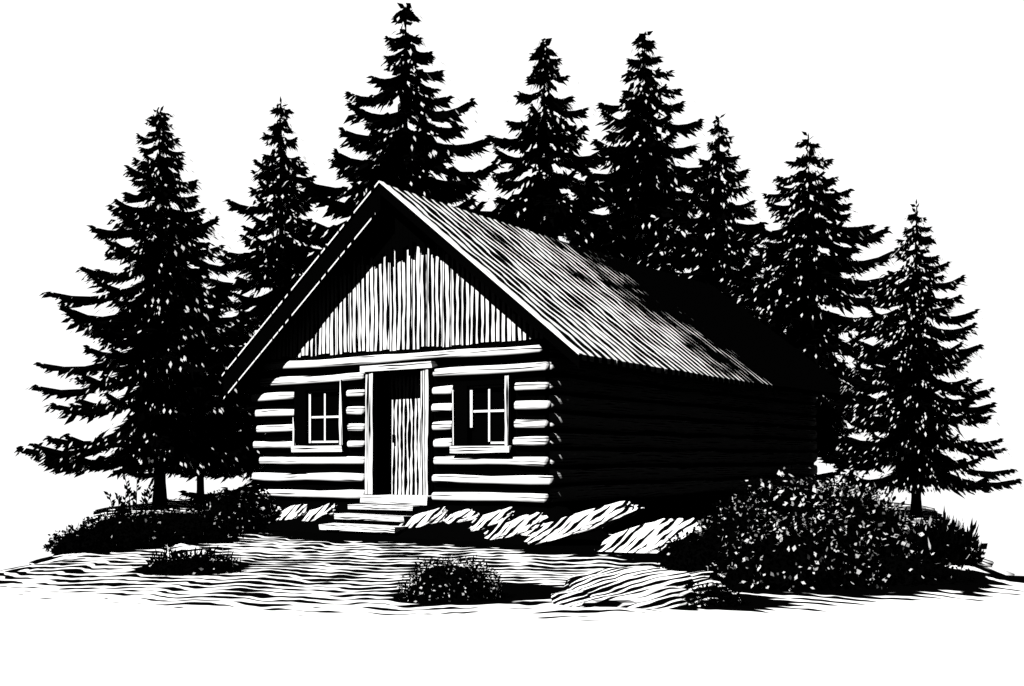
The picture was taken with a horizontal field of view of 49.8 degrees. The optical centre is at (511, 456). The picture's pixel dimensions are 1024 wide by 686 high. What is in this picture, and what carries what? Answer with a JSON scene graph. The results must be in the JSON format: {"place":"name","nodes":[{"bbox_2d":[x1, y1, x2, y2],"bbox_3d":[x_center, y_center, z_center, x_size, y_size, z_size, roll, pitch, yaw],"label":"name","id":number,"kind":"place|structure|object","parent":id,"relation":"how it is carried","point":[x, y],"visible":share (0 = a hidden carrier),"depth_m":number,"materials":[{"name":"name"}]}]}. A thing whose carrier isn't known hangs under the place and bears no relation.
{"place":"outdoors","nodes":[
{"label":"outdoors","id":0,"kind":"place"},
{"bbox_2d":[0,499,1023,685],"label":"ground","id":1,"kind":"structure","parent":0,"point":[291,608],"depth_m":8.44,"materials":[{"name":"soil"}]},
{"bbox_2d":[42,524,125,554],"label":"leafy shrub","id":2,"kind":"object","parent":1,"relation":"on","point":[90,539],"visible":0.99,"depth_m":15.03,"materials":[{"name":"black plant"}]},
{"bbox_2d":[104,487,130,517],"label":"weed sprig","id":3,"kind":"object","parent":1,"relation":"on","point":[123,507],"visible":0.45,"depth_m":16.55,"materials":[{"name":"black plant"}]},
{"bbox_2d":[71,510,184,548],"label":"leafy shrub","id":4,"kind":"object","parent":1,"relation":"on","point":[135,532],"visible":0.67,"depth_m":15.77,"materials":[{"name":"black plant"}]},
{"bbox_2d":[14,106,264,506],"bbox_3d":[-9.472,-3.928,28.835,6.982,10.660,7.384,0,0,0],"label":"spruce tree","id":5,"kind":"object","parent":1,"relation":"on","point":[149,325],"visible":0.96,"depth_m":28.27,"materials":[{"name":"black plant"}]},
{"bbox_2d":[121,467,158,517],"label":"weed sprig","id":6,"kind":"object","parent":1,"relation":"on","point":[134,495],"visible":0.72,"depth_m":17.51,"materials":[{"name":"black plant"}]},
{"bbox_2d":[167,544,205,558],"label":"stone slab","id":7,"kind":"structure","parent":1,"relation":"on","point":[181,547],"depth_m":13.37,"materials":[{"name":"white stone"}]},
{"bbox_2d":[138,502,243,543],"bbox_3d":[-5.055,1.018,16.847,2.061,0.661,1.339,0,0,0],"label":"leafy shrub","id":8,"kind":"object","parent":1,"relation":"on","point":[191,528],"visible":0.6,"depth_m":16.60,"materials":[{"name":"black plant"}]},
{"bbox_2d":[141,545,242,575],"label":"ground tuft","id":9,"kind":"object","parent":1,"relation":"on","point":[200,563],"visible":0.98,"depth_m":12.15,"materials":[{"name":"black plant"}]},
{"bbox_2d":[125,267,264,503],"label":"spruce tree","id":10,"kind":"object","parent":1,"relation":"on","point":[219,426],"visible":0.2,"depth_m":30.01,"materials":[{"name":"black plant"}]},
{"bbox_2d":[192,487,270,533],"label":"leafy shrub","id":11,"kind":"object","parent":1,"relation":"on","point":[249,517],"visible":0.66,"depth_m":18.61,"materials":[{"name":"black plant"}]},
{"bbox_2d":[167,97,328,502],"bbox_3d":[-6.846,-4.440,32.729,7.324,12.393,7.065,0,0,35],"label":"spruce tree","id":12,"kind":"object","parent":1,"relation":"on","point":[272,270],"visible":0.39,"depth_m":32.04,"materials":[{"name":"black plant"}]},
{"bbox_2d":[233,481,280,526],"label":"leafy shrub","id":13,"kind":"object","parent":1,"relation":"on","point":[267,501],"visible":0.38,"depth_m":19.94,"materials":[{"name":"black plant"}]},
{"bbox_2d":[224,3,518,470],"bbox_3d":[-3.070,-5.456,32.284,10.710,15.485,11.086,0,0,0],"label":"spruce tree","id":14,"kind":"object","parent":1,"relation":"on","point":[405,158],"visible":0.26,"depth_m":31.41,"materials":[{"name":"black plant"}]},
{"bbox_2d":[319,504,423,535],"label":"wooden steps","id":15,"kind":"structure","parent":1,"relation":"on","point":[381,530],"depth_m":18.63,"materials":[{"name":"white wood"}]},
{"bbox_2d":[261,500,610,545],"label":"soil bank","id":16,"kind":"structure","parent":1,"relation":"on","point":[459,531],"depth_m":17.95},
{"bbox_2d":[274,504,307,519],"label":"stone slab","id":17,"kind":"structure","parent":16,"relation":"on","point":[293,512],"depth_m":19.94,"materials":[{"name":"white stone"}]},
{"bbox_2d":[302,503,336,521],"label":"stone slab","id":18,"kind":"structure","parent":16,"relation":"on","point":[327,510],"depth_m":19.52,"materials":[{"name":"white stone"}]},
{"bbox_2d":[398,506,447,527],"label":"stone slab","id":19,"kind":"structure","parent":16,"relation":"on","point":[437,515],"depth_m":18.14,"materials":[{"name":"white stone"}]},
{"bbox_2d":[443,509,478,523],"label":"stone slab","id":20,"kind":"structure","parent":16,"relation":"on","point":[463,515],"depth_m":17.91,"materials":[{"name":"white stone"}]},
{"bbox_2d":[468,507,514,530],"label":"stone slab","id":21,"kind":"structure","parent":16,"relation":"on","point":[491,520],"depth_m":17.39,"materials":[{"name":"white stone"}]},
{"bbox_2d":[484,512,547,539],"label":"stone slab","id":22,"kind":"structure","parent":16,"relation":"on","point":[520,525],"depth_m":16.88,"materials":[{"name":"white stone"}]},
{"bbox_2d":[393,554,506,602],"bbox_3d":[-0.558,1.111,10.125,1.062,0.448,0.622,0,0,0],"label":"leafy shrub","id":23,"kind":"object","parent":1,"relation":"on","point":[449,583],"visible":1,"depth_m":9.96,"materials":[{"name":"black plant"}]},
{"bbox_2d":[222,180,856,531],"bbox_3d":[1.613,-1.692,24.575,7.960,6.085,13.765,0,0,34],"label":"log cabin","id":24,"kind":"object","parent":1,"relation":"on","point":[404,347],"visible":0.98,"depth_m":19.71,"materials":[{"name":"pale log wood"},{"name":"dark stained wood"},{"name":"plank grain"}]},
{"bbox_2d":[291,380,347,451],"bbox_3d":[-3.501,-0.734,20.297,1.289,1.307,0.311,0,0,34],"label":"window","id":25,"kind":"structure","parent":24,"relation":"in","point":[320,419],"depth_m":20.31,"materials":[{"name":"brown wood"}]},
{"bbox_2d":[389,375,431,495],"bbox_3d":[-1.774,-0.400,19.510,1.073,2.240,0.110,0,0,34],"label":"door","id":26,"kind":"structure","parent":24,"relation":"in","point":[404,391],"depth_m":19.60,"materials":[{"name":"white wood"}]},
{"bbox_2d":[450,375,514,452],"bbox_3d":[-0.458,-0.685,18.214,1.205,1.255,0.309,0,0,34],"label":"window","id":27,"kind":"structure","parent":24,"relation":"in","point":[483,417],"depth_m":18.22,"materials":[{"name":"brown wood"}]},
{"bbox_2d":[480,36,643,258],"bbox_3d":[1.501,-5.539,34.574,10.270,15.175,10.839,0,0,-16],"label":"spruce tree","id":28,"kind":"object","parent":1,"relation":"on","point":[539,204],"visible":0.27,"depth_m":34.02,"materials":[{"name":"black plant"}]},
{"bbox_2d":[594,518,696,552],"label":"stone slab","id":29,"kind":"structure","parent":1,"relation":"on","point":[645,538],"depth_m":14.86,"materials":[{"name":"white stone"}]},
{"bbox_2d":[551,566,741,608],"bbox_3d":[1.192,1.259,9.851,1.686,0.509,1.052,-3,10,0],"label":"boulder","id":30,"kind":"object","parent":1,"relation":"on","point":[645,587],"visible":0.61,"depth_m":9.65,"materials":[{"name":"white stone"}]},
{"bbox_2d":[556,30,753,303],"bbox_3d":[4.326,-5.759,35.815,10.786,16.264,11.015,0,0,0],"label":"spruce tree","id":31,"kind":"object","parent":1,"relation":"on","point":[656,179],"visible":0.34,"depth_m":35.52,"materials":[{"name":"black plant"}]},
{"bbox_2d":[655,527,739,572],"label":"leafy shrub","id":32,"kind":"object","parent":1,"relation":"on","point":[692,555],"visible":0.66,"depth_m":12.67,"materials":[{"name":"black plant"}]},
{"bbox_2d":[692,523,705,534],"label":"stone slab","id":33,"kind":"structure","parent":1,"relation":"on","point":[697,530],"depth_m":16.49,"materials":[{"name":"white stone"}]},
{"bbox_2d":[676,580,751,607],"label":"leafy shrub","id":34,"kind":"object","parent":1,"relation":"on","point":[721,595],"visible":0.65,"depth_m":9.56,"materials":[{"name":"black plant"}]},
{"bbox_2d":[637,113,846,483],"bbox_3d":[6.393,-4.381,34.392,7.888,12.634,7.715,0,0,0],"label":"spruce tree","id":35,"kind":"object","parent":1,"relation":"on","point":[724,262],"visible":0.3,"depth_m":34.15,"materials":[{"name":"black plant"}]},
{"bbox_2d":[692,491,794,550],"bbox_3d":[2.822,0.878,13.392,1.402,0.930,0.843,0,0,0],"label":"leafy shrub","id":36,"kind":"object","parent":1,"relation":"on","point":[729,520],"visible":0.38,"depth_m":13.28,"materials":[{"name":"black plant"}]},
{"bbox_2d":[721,465,848,527],"bbox_3d":[3.896,0.751,15.424,2.095,1.276,1.395,0,0,-18],"label":"leafy shrub","id":37,"kind":"object","parent":1,"relation":"on","point":[793,498],"visible":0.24,"depth_m":15.21,"materials":[{"name":"black plant"}]},
{"bbox_2d":[706,507,893,591],"bbox_3d":[2.872,0.922,11.114,1.894,0.849,1.151,0,0,0],"label":"leafy shrub","id":38,"kind":"object","parent":1,"relation":"on","point":[800,556],"visible":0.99,"depth_m":10.84,"materials":[{"name":"black plant"}]},
{"bbox_2d":[719,131,987,477],"bbox_3d":[8.599,-3.947,31.458,8.040,10.708,8.723,0,0,-37],"label":"spruce tree","id":39,"kind":"object","parent":1,"relation":"on","point":[811,271],"visible":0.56,"depth_m":30.80,"materials":[{"name":"black plant"}]},
{"bbox_2d":[818,472,888,509],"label":"leafy shrub","id":40,"kind":"object","parent":1,"relation":"on","point":[850,484],"visible":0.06,"depth_m":16.19,"materials":[{"name":"black plant"}]},
{"bbox_2d":[797,477,922,558],"bbox_3d":[3.806,0.772,12.305,1.569,1.131,0.946,0,0,0],"label":"leafy shrub","id":41,"kind":"object","parent":1,"relation":"on","point":[877,522],"visible":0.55,"depth_m":12.14,"materials":[{"name":"black plant"}]},
{"bbox_2d":[856,548,974,585],"bbox_3d":[3.853,1.148,11.533,1.893,0.393,1.210,0,0,0],"label":"leafy shrub","id":42,"kind":"object","parent":1,"relation":"on","point":[903,570],"visible":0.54,"depth_m":11.23,"materials":[{"name":"black plant"}]},
{"bbox_2d":[817,199,1021,515],"bbox_3d":[9.029,-2.167,24.428,4.482,7.140,4.343,0,0,0],"label":"spruce tree","id":43,"kind":"object","parent":1,"relation":"on","point":[914,420],"visible":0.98,"depth_m":24.14,"materials":[{"name":"black plant"}]},
{"bbox_2d":[904,507,987,566],"bbox_3d":[5.238,0.983,13.579,1.198,0.786,0.759,0,0,0],"label":"leafy shrub","id":44,"kind":"object","parent":1,"relation":"on","point":[954,542],"visible":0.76,"depth_m":13.40,"materials":[{"name":"black plant"}]},
{"bbox_2d":[0,0,1023,575],"label":"sky","id":45,"kind":"structure","parent":0,"point":[910,100],"materials":[{"name":"white"}]},
{"bbox_2d":[522,501,644,544],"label":"stone slab","id":46,"kind":"structure","parent":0,"point":[587,521],"depth_m":16.17,"materials":[{"name":"white stone"}]}
]}

